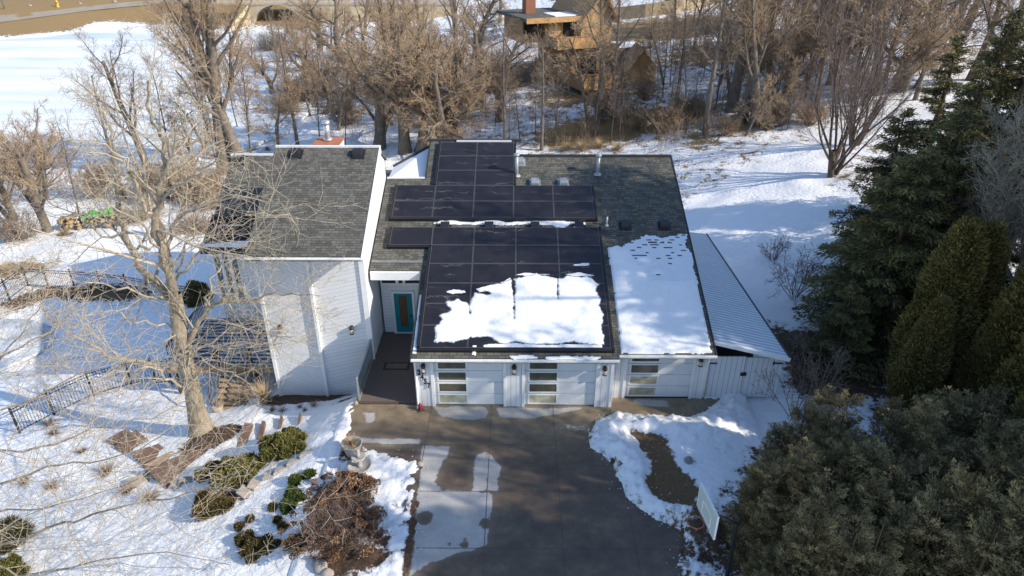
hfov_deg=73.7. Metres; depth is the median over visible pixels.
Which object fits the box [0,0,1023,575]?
ground
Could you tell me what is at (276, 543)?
shrub
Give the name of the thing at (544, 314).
snow
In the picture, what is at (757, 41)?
bare tree
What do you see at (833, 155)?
bare tree
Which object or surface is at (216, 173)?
scrub bush
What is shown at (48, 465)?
reaching tree
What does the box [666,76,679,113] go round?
sapling
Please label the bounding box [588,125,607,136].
ornamental grass
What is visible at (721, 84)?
bare tree
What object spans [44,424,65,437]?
ornamental grass
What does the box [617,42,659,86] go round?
timber shed
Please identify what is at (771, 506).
yew
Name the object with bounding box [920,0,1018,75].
sapling
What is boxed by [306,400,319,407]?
ornamental grass
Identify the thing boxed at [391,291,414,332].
front door
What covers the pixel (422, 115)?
bare tree
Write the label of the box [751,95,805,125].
scrub bush
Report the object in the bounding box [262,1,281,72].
bare tree
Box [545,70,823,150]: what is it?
undergrowth
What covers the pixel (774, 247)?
bare shrub
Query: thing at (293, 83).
sapling
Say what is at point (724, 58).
sapling
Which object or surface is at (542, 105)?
bare tree
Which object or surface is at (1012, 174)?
bare tree
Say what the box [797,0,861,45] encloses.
bare tree
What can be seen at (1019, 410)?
arborvitae
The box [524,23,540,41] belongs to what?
window
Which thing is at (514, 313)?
slush
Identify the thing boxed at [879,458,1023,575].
yew
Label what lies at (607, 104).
scrub bush
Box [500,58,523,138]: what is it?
sapling
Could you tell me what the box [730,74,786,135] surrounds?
sapling
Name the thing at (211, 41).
bare tree
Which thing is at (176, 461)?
step
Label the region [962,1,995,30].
bare tree
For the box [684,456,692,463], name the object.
rock
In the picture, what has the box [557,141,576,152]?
ornamental grass
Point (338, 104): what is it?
sapling
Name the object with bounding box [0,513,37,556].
shrub
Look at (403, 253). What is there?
house
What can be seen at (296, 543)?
shrub
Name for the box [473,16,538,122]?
bare tree
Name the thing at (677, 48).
sapling
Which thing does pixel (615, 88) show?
sapling
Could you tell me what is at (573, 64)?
sapling
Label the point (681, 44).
sapling
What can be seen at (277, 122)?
sapling
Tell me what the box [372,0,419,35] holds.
bare tree
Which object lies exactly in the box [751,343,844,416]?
bare shrub
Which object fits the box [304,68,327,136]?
bare tree
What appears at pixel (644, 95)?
scrub bush
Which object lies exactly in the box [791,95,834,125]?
scrub bush
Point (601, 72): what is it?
sapling
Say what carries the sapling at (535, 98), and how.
on the ground at (744, 196)
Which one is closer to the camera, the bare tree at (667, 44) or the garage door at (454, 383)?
the garage door at (454, 383)
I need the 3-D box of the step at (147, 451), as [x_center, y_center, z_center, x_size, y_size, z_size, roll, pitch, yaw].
[-14.285,6.672,27.096,1.300,0.300,1.051,23,36,36]
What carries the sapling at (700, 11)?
on the ground at (744, 196)
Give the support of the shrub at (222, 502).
on the ground at (744, 196)
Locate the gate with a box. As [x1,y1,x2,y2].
[704,356,782,396]
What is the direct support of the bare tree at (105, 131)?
on the ground at (744, 196)
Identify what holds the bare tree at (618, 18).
on the ground at (744, 196)
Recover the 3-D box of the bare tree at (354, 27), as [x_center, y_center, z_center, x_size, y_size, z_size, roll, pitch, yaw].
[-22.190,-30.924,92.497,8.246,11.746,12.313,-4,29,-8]
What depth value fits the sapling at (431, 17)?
112.04 m
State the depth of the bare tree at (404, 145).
62.85 m
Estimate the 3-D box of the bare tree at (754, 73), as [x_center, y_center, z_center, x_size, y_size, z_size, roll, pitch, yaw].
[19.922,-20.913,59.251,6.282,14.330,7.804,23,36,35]
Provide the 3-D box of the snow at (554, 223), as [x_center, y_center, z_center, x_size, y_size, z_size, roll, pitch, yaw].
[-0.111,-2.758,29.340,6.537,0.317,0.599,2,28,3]
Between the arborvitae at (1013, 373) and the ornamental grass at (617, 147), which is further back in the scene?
the ornamental grass at (617, 147)
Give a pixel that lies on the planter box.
(215, 405)
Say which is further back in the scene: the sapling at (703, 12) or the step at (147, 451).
the sapling at (703, 12)
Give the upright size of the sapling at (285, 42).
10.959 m
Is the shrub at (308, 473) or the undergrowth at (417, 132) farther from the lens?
the undergrowth at (417, 132)
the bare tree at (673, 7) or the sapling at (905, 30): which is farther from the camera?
the bare tree at (673, 7)
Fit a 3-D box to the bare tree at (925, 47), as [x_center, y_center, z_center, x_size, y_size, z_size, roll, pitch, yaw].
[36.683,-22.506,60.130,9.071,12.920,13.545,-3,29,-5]
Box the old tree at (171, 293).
[0,11,374,477]
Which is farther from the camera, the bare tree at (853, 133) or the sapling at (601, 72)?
the sapling at (601, 72)
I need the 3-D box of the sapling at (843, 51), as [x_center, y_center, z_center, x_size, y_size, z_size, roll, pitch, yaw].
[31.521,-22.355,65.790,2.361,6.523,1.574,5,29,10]
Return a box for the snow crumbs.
[412,413,696,563]
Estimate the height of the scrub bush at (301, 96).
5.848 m
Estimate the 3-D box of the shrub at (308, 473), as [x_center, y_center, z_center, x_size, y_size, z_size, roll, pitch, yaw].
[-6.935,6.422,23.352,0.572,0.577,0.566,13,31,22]
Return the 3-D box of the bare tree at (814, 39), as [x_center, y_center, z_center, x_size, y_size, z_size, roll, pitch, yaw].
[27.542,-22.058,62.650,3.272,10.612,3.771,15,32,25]
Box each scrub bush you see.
[0,203,47,244]
[54,155,128,201]
[119,160,180,202]
[132,151,207,198]
[157,153,227,203]
[177,167,224,211]
[202,6,230,29]
[252,26,283,51]
[258,64,324,105]
[264,89,306,114]
[286,49,349,94]
[317,89,369,127]
[493,64,525,90]
[587,82,638,120]
[605,94,657,131]
[630,75,666,100]
[637,100,691,133]
[670,90,706,115]
[710,111,741,137]
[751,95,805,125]
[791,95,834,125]
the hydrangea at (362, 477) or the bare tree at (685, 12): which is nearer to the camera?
the hydrangea at (362, 477)
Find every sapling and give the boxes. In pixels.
[152,84,237,158]
[189,61,213,142]
[217,43,238,126]
[218,55,236,109]
[226,56,245,108]
[227,75,268,115]
[228,18,250,81]
[242,73,304,147]
[271,44,290,80]
[273,19,293,83]
[275,67,325,115]
[282,3,311,47]
[288,23,309,76]
[300,25,312,56]
[301,43,321,111]
[307,77,318,119]
[310,13,331,64]
[316,43,373,130]
[317,30,341,100]
[331,46,358,102]
[336,16,353,54]
[347,56,393,125]
[364,5,399,73]
[415,18,470,88]
[427,2,436,35]
[437,25,494,86]
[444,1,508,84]
[473,32,494,117]
[488,62,501,125]
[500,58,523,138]
[523,26,559,124]
[525,13,635,123]
[526,67,541,135]
[580,42,616,137]
[602,38,631,142]
[608,28,637,141]
[633,16,688,84]
[642,12,679,130]
[655,0,725,48]
[662,0,684,86]
[665,7,680,62]
[665,23,690,95]
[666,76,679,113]
[672,54,689,114]
[673,14,694,84]
[679,0,704,63]
[680,12,692,55]
[682,4,777,94]
[685,4,741,67]
[692,53,705,92]
[697,0,719,62]
[699,0,708,46]
[702,18,716,74]
[715,60,733,121]
[716,33,731,92]
[725,23,740,96]
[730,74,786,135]
[738,32,814,104]
[741,13,772,119]
[742,5,830,100]
[770,0,807,92]
[774,0,793,62]
[785,52,806,128]
[795,0,833,110]
[801,1,833,92]
[807,0,845,101]
[810,0,950,105]
[822,2,872,60]
[825,26,850,86]
[832,14,862,70]
[836,0,910,76]
[851,1,891,84]
[892,2,915,63]
[905,0,1013,75]
[911,22,965,87]
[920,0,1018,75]
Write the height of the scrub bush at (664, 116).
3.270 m
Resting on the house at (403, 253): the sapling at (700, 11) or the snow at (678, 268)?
the snow at (678, 268)
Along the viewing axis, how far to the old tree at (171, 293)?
24.00 m
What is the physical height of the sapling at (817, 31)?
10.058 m
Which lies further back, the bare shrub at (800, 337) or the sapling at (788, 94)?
the sapling at (788, 94)
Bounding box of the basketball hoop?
[686,482,738,575]
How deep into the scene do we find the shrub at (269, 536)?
21.16 m
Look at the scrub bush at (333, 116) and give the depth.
80.63 m
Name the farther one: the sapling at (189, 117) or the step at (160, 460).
the sapling at (189, 117)
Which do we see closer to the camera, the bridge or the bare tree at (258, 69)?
the bare tree at (258, 69)
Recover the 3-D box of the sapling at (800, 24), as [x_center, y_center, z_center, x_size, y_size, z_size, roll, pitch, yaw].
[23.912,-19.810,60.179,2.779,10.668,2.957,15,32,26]
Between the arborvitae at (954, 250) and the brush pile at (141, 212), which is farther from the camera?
the brush pile at (141, 212)
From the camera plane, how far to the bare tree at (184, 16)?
62.56 m
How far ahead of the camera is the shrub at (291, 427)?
25.42 m
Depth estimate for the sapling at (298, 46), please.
91.57 m
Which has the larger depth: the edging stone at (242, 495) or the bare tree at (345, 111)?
the bare tree at (345, 111)
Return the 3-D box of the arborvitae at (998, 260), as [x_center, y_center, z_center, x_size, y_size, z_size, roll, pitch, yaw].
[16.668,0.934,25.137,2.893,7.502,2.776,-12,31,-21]
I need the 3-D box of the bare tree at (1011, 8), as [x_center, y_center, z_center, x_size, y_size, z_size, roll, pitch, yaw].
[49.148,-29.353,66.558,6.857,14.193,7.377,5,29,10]
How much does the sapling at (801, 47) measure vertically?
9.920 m
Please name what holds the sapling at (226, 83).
on the ground at (744, 196)
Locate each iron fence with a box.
[0,265,191,304]
[8,357,173,432]
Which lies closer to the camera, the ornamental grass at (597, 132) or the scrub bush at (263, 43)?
the ornamental grass at (597, 132)
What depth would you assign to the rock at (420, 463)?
23.41 m
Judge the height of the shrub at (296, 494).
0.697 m
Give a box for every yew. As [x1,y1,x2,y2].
[720,436,839,574]
[740,539,816,575]
[750,385,876,499]
[758,466,929,575]
[813,435,962,575]
[815,418,856,446]
[843,393,983,547]
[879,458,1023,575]
[901,384,1023,478]
[932,412,1023,562]
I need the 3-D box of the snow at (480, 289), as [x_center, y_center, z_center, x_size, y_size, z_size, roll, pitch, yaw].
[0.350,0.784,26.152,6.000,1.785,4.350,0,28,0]
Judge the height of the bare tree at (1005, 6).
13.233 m
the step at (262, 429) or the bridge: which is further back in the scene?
the bridge
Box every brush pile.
[96,191,172,225]
[165,207,214,238]
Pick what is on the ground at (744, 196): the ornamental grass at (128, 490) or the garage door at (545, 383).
the ornamental grass at (128, 490)
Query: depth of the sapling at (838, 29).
69.46 m
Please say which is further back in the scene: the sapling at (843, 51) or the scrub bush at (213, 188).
the sapling at (843, 51)
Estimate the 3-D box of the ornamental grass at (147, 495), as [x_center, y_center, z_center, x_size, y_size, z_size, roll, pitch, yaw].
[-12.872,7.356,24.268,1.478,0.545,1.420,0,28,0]
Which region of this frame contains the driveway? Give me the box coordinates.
[346,398,719,575]
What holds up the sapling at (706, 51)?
on the ground at (744, 196)
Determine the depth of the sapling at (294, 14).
111.96 m
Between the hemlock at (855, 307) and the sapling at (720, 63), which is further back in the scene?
the sapling at (720, 63)
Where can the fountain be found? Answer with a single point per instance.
(360, 461)
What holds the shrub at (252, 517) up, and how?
on the ground at (744, 196)
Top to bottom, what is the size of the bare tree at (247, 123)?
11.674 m
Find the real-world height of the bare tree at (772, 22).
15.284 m
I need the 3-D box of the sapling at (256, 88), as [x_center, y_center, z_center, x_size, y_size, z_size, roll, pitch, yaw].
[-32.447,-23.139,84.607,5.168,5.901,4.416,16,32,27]
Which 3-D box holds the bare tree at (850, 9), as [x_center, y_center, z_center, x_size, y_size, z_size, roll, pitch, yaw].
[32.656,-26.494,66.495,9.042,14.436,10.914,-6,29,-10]
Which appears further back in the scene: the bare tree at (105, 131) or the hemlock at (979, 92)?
the bare tree at (105, 131)
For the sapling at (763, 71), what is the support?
on the ground at (744, 196)
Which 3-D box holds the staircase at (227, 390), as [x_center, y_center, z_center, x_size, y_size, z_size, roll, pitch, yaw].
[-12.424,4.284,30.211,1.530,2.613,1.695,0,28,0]
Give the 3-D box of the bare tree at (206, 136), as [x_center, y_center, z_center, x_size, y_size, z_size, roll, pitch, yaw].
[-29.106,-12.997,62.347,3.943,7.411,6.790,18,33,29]
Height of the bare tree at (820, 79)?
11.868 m
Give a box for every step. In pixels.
[105,428,131,445]
[114,430,148,454]
[131,444,163,465]
[143,450,200,488]
[144,451,174,465]
[237,423,252,446]
[256,421,265,439]
[277,415,282,429]
[297,412,301,424]
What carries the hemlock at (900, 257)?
on the ground at (744, 196)
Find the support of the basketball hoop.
on the ground at (744, 196)
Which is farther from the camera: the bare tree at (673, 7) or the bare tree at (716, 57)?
the bare tree at (673, 7)
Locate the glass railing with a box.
[356,339,373,400]
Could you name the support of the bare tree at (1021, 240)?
on the ground at (744, 196)
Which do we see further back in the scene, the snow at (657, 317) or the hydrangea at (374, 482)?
the snow at (657, 317)
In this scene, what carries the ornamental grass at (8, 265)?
on the ground at (744, 196)
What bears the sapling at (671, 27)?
on the ground at (744, 196)
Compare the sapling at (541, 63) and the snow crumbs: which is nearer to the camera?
the snow crumbs
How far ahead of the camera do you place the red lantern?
25.95 m
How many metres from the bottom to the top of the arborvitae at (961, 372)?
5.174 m
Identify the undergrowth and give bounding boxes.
[4,153,204,216]
[171,8,312,28]
[320,102,548,144]
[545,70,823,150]
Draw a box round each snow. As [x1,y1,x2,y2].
[196,240,248,247]
[413,295,421,352]
[433,220,584,227]
[435,273,603,344]
[447,263,601,359]
[608,246,711,354]
[623,234,697,283]
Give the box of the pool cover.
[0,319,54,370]
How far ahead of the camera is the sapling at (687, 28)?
77.05 m
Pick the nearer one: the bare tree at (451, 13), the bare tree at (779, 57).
the bare tree at (779, 57)
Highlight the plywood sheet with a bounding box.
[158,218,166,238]
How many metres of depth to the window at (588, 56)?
79.32 m
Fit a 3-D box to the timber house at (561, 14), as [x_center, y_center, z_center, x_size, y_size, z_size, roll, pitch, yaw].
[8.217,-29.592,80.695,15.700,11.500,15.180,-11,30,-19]
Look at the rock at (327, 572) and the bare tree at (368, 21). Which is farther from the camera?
the bare tree at (368, 21)
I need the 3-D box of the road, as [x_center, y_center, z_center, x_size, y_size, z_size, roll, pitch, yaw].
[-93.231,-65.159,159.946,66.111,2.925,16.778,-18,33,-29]
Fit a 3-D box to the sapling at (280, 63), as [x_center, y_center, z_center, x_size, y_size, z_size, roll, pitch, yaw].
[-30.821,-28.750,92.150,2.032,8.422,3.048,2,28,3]
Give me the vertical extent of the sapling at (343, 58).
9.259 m
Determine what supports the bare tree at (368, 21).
on the ground at (744, 196)
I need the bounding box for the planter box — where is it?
[211,395,222,412]
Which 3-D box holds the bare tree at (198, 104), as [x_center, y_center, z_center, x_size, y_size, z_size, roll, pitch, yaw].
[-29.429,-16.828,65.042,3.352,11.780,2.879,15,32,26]
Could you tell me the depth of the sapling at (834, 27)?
59.75 m
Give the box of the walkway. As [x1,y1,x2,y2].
[358,332,416,403]
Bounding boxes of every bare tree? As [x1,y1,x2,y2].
[0,96,77,232]
[0,109,86,201]
[0,111,45,221]
[47,109,84,216]
[59,23,154,175]
[73,58,127,199]
[132,0,274,175]
[138,52,188,157]
[140,0,231,158]
[143,0,277,152]
[158,104,217,172]
[180,52,215,159]
[224,50,274,152]
[228,37,287,93]
[260,10,320,72]
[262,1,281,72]
[266,11,309,144]
[271,29,348,107]
[282,0,361,58]
[283,0,338,50]
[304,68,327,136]
[315,15,373,99]
[318,0,442,150]
[332,0,475,155]
[338,80,353,144]
[343,0,393,94]
[355,0,402,39]
[361,0,374,34]
[362,26,502,151]
[369,0,435,92]
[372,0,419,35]
[379,10,510,145]
[381,34,488,138]
[398,0,433,32]
[435,0,478,58]
[437,24,462,102]
[439,7,523,109]
[442,0,453,29]
[447,0,518,50]
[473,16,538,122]
[490,14,527,138]
[509,80,523,138]
[526,23,556,150]
[548,72,571,145]
[572,0,655,124]
[607,0,633,95]
[635,0,661,57]
[656,1,677,97]
[666,0,700,94]
[667,0,682,29]
[672,27,699,134]
[683,0,749,133]
[710,0,742,85]
[712,10,743,109]
[714,0,816,124]
[716,0,788,125]
[724,0,790,112]
[734,0,785,117]
[743,0,816,106]
[761,0,792,69]
[764,1,858,106]
[765,12,793,103]
[782,0,815,45]
[787,0,846,96]
[792,0,907,85]
[792,0,922,177]
[796,0,829,99]
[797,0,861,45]
[803,0,833,90]
[813,0,849,104]
[822,0,928,145]
[831,0,871,59]
[836,0,873,97]
[846,0,912,95]
[853,1,885,78]
[859,0,985,92]
[883,0,926,79]
[885,1,913,62]
[888,92,1023,236]
[889,0,992,57]
[909,0,968,100]
[937,148,1023,260]
[941,0,982,85]
[949,0,1023,73]
[958,0,1022,80]
[958,106,1023,281]
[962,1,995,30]
[992,0,1022,60]
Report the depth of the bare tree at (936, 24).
58.74 m
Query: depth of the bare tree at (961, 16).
60.03 m
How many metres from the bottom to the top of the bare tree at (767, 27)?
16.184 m
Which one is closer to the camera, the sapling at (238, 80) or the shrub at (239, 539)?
the shrub at (239, 539)
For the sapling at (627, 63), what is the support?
on the ground at (744, 196)
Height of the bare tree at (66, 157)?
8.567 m
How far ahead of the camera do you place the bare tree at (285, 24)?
107.12 m
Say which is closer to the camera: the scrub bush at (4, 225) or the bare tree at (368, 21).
the scrub bush at (4, 225)
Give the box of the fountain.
[346,449,371,473]
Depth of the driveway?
22.32 m
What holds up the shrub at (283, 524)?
on the ground at (744, 196)
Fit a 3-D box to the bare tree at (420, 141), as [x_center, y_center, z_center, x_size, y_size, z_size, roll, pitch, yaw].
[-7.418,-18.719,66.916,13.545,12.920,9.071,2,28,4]
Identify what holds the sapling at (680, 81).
on the ground at (744, 196)
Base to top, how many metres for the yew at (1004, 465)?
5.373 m
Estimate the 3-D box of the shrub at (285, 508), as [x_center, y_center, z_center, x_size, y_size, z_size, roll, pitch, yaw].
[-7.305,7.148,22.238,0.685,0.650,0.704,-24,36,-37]
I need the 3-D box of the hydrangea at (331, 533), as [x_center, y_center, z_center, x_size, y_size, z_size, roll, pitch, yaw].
[-5.450,6.920,20.503,3.258,1.772,2.822,0,28,0]
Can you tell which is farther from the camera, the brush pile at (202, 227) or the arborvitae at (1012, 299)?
the brush pile at (202, 227)
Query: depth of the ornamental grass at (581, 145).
64.17 m
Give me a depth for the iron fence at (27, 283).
39.89 m
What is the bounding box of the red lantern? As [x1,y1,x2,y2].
[415,403,425,412]
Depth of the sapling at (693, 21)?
77.48 m
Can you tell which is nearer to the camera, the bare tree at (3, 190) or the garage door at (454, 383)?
the garage door at (454, 383)
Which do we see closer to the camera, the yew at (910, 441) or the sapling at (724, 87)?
the yew at (910, 441)
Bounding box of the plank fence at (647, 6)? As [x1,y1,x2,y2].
[616,0,718,19]
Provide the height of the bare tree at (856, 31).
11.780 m
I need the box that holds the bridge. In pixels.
[186,0,450,28]
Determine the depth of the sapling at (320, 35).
99.38 m
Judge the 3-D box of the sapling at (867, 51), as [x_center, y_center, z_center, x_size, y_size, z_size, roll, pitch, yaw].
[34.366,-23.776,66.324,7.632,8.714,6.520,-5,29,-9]
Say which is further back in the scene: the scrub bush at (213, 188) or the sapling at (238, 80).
the sapling at (238, 80)
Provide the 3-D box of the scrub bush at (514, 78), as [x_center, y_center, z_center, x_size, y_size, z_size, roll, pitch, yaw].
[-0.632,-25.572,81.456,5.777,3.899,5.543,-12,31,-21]
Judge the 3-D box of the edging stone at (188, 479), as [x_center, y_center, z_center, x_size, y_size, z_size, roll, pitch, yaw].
[-11.903,7.112,24.978,0.513,0.300,0.345,-5,29,-9]
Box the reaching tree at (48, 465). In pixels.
[0,231,375,575]
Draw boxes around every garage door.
[433,363,503,404]
[524,363,596,404]
[624,359,693,397]
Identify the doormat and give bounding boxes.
[383,362,409,369]
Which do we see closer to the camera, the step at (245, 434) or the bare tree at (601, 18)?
the step at (245, 434)
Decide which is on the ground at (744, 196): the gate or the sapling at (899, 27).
the sapling at (899, 27)
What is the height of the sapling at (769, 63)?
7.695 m
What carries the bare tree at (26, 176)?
on the ground at (744, 196)
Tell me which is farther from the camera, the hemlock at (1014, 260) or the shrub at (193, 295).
the shrub at (193, 295)
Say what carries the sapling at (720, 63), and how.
on the ground at (744, 196)
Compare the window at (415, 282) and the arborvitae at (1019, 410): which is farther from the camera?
the window at (415, 282)
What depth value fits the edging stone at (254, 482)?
23.44 m
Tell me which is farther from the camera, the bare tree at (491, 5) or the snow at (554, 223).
the bare tree at (491, 5)
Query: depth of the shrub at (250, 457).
23.93 m
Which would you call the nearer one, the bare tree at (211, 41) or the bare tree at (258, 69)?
the bare tree at (211, 41)
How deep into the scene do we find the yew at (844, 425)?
22.75 m
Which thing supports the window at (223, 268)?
in the house at (403, 253)
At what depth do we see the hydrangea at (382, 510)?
21.14 m
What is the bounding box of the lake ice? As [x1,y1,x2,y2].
[0,26,344,175]
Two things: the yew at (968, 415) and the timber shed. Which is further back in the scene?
the timber shed
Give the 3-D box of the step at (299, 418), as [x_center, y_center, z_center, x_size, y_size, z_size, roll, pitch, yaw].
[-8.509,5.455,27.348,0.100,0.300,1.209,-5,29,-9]
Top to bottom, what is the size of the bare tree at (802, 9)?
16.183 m
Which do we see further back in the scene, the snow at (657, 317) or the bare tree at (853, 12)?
the bare tree at (853, 12)
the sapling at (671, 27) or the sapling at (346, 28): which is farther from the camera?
the sapling at (346, 28)
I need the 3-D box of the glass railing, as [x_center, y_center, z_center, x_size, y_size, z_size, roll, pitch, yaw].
[-5.898,3.242,27.413,0.070,1.020,2.800,0,28,0]
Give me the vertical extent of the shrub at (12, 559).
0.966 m
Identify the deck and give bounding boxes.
[165,301,274,393]
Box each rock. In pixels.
[312,559,327,574]
[321,568,333,575]
[417,461,423,466]
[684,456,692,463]
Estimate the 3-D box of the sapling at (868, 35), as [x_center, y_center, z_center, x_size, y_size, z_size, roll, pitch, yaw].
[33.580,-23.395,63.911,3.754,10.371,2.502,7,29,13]
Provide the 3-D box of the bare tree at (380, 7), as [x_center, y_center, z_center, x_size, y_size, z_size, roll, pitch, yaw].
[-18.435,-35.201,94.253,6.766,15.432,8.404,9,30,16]
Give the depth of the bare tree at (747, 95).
59.57 m
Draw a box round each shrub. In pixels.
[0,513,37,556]
[0,552,30,575]
[182,279,213,307]
[190,488,235,520]
[193,468,208,482]
[202,459,218,477]
[208,450,265,490]
[233,520,244,531]
[233,528,255,548]
[238,536,273,565]
[244,513,255,523]
[256,429,308,462]
[262,532,273,539]
[266,501,277,512]
[268,538,281,548]
[271,514,283,524]
[276,520,289,530]
[277,497,297,514]
[282,425,301,431]
[282,532,312,552]
[283,485,306,502]
[287,472,303,486]
[301,468,316,479]
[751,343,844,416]
[758,235,794,260]
[764,243,837,302]
[781,320,818,351]
[794,345,861,401]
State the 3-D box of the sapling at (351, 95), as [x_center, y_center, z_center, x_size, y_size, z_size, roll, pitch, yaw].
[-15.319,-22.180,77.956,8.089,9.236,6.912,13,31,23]
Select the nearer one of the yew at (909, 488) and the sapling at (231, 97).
the yew at (909, 488)
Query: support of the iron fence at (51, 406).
on the ground at (744, 196)
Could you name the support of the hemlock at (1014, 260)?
on the ground at (744, 196)
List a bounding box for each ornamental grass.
[0,259,22,275]
[13,474,34,486]
[37,413,60,428]
[40,477,65,490]
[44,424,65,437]
[56,228,69,235]
[74,445,92,455]
[88,457,118,482]
[111,480,139,497]
[125,483,167,509]
[239,372,282,409]
[268,404,277,414]
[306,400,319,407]
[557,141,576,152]
[571,138,593,153]
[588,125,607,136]
[588,137,612,149]
[605,141,626,151]
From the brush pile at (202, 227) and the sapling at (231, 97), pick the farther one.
the sapling at (231, 97)
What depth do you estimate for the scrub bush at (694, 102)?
66.54 m
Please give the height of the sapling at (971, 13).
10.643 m
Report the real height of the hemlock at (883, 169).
9.770 m
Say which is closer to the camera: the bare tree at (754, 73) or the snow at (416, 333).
the snow at (416, 333)
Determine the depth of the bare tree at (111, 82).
60.58 m
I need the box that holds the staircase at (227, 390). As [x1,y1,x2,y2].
[208,350,252,409]
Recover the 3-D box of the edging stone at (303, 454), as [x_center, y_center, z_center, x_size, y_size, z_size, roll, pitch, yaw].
[-7.322,5.939,24.303,0.563,0.300,0.148,-22,35,-34]
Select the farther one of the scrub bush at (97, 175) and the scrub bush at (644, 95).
the scrub bush at (644, 95)
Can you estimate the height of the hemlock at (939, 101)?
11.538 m
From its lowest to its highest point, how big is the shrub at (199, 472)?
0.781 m
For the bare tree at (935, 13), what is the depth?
68.60 m
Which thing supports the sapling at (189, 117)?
on the ground at (744, 196)
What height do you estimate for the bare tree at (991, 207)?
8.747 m
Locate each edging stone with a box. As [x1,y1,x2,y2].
[125,474,149,487]
[171,480,179,488]
[178,476,191,483]
[236,484,250,498]
[247,479,260,489]
[262,471,273,480]
[273,464,286,475]
[286,456,299,467]
[299,448,312,459]
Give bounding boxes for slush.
[434,273,604,344]
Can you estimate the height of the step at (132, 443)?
0.300 m
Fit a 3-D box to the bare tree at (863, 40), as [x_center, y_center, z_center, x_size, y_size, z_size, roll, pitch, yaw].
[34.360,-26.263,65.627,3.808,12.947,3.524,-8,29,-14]
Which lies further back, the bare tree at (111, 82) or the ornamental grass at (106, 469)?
the bare tree at (111, 82)
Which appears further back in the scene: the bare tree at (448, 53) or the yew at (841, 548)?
the bare tree at (448, 53)
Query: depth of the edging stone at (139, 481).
25.51 m
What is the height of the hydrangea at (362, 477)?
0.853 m
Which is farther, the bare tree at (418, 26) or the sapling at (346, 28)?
the sapling at (346, 28)
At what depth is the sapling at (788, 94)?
58.09 m
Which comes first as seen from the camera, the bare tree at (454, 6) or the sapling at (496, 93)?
the sapling at (496, 93)
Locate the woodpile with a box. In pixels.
[56,207,122,230]
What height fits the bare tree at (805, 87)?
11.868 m
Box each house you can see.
[200,120,791,408]
[497,0,649,90]
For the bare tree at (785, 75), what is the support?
on the ground at (744, 196)
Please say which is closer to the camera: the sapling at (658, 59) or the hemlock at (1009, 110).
the hemlock at (1009, 110)
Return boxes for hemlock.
[792,147,951,387]
[799,280,875,384]
[800,106,1002,330]
[819,106,921,295]
[881,32,972,177]
[889,62,999,249]
[903,5,1023,263]
[917,31,1023,248]
[940,18,1022,159]
[976,116,1023,290]
[987,43,1023,166]
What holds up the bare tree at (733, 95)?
on the ground at (744, 196)
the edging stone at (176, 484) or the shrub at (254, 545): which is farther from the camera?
the edging stone at (176, 484)
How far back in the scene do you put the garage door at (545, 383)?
25.86 m
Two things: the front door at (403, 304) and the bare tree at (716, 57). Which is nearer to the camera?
the front door at (403, 304)
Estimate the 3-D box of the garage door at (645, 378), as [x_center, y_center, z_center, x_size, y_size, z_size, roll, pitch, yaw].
[5.641,3.350,26.303,2.580,2.146,0.085,0,28,0]
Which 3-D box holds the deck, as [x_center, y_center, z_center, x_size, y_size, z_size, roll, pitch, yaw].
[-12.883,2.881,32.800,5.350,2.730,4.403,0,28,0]
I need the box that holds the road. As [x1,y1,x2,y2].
[0,0,193,21]
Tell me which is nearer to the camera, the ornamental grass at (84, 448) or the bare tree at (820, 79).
the ornamental grass at (84, 448)
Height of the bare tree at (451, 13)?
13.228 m
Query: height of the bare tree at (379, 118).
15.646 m
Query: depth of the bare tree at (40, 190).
55.74 m
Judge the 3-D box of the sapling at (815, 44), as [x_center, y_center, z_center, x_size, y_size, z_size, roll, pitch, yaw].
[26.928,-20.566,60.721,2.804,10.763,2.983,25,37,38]
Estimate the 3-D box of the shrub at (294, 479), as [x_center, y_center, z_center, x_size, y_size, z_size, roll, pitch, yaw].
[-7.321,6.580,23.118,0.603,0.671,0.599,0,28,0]
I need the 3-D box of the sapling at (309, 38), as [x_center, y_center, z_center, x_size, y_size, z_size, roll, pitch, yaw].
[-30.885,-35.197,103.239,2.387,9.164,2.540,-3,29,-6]
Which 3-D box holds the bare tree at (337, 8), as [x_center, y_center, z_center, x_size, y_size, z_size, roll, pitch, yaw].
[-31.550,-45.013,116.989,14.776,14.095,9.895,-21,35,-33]
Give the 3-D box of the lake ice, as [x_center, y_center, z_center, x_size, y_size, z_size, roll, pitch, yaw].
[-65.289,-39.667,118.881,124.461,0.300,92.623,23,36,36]
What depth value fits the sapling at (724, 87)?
62.95 m
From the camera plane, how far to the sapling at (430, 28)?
80.41 m
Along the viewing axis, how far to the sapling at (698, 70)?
67.47 m
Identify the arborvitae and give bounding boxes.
[881,214,991,395]
[884,292,957,418]
[941,306,1018,416]
[947,218,1012,366]
[962,264,1023,412]
[982,331,1023,426]
[1003,388,1023,463]
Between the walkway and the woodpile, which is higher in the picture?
the woodpile
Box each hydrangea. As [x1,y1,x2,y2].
[278,485,384,566]
[309,463,373,495]
[356,475,380,497]
[362,505,386,531]
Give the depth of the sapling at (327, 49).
88.93 m
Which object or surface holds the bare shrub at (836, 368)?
on the ground at (744, 196)
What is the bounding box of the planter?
[339,432,366,457]
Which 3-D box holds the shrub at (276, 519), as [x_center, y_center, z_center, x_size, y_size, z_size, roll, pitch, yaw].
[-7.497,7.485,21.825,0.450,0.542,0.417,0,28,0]
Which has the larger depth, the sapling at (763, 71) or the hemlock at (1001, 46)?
the sapling at (763, 71)
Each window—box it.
[211,254,247,304]
[380,280,418,284]
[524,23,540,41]
[563,22,573,36]
[581,54,595,73]

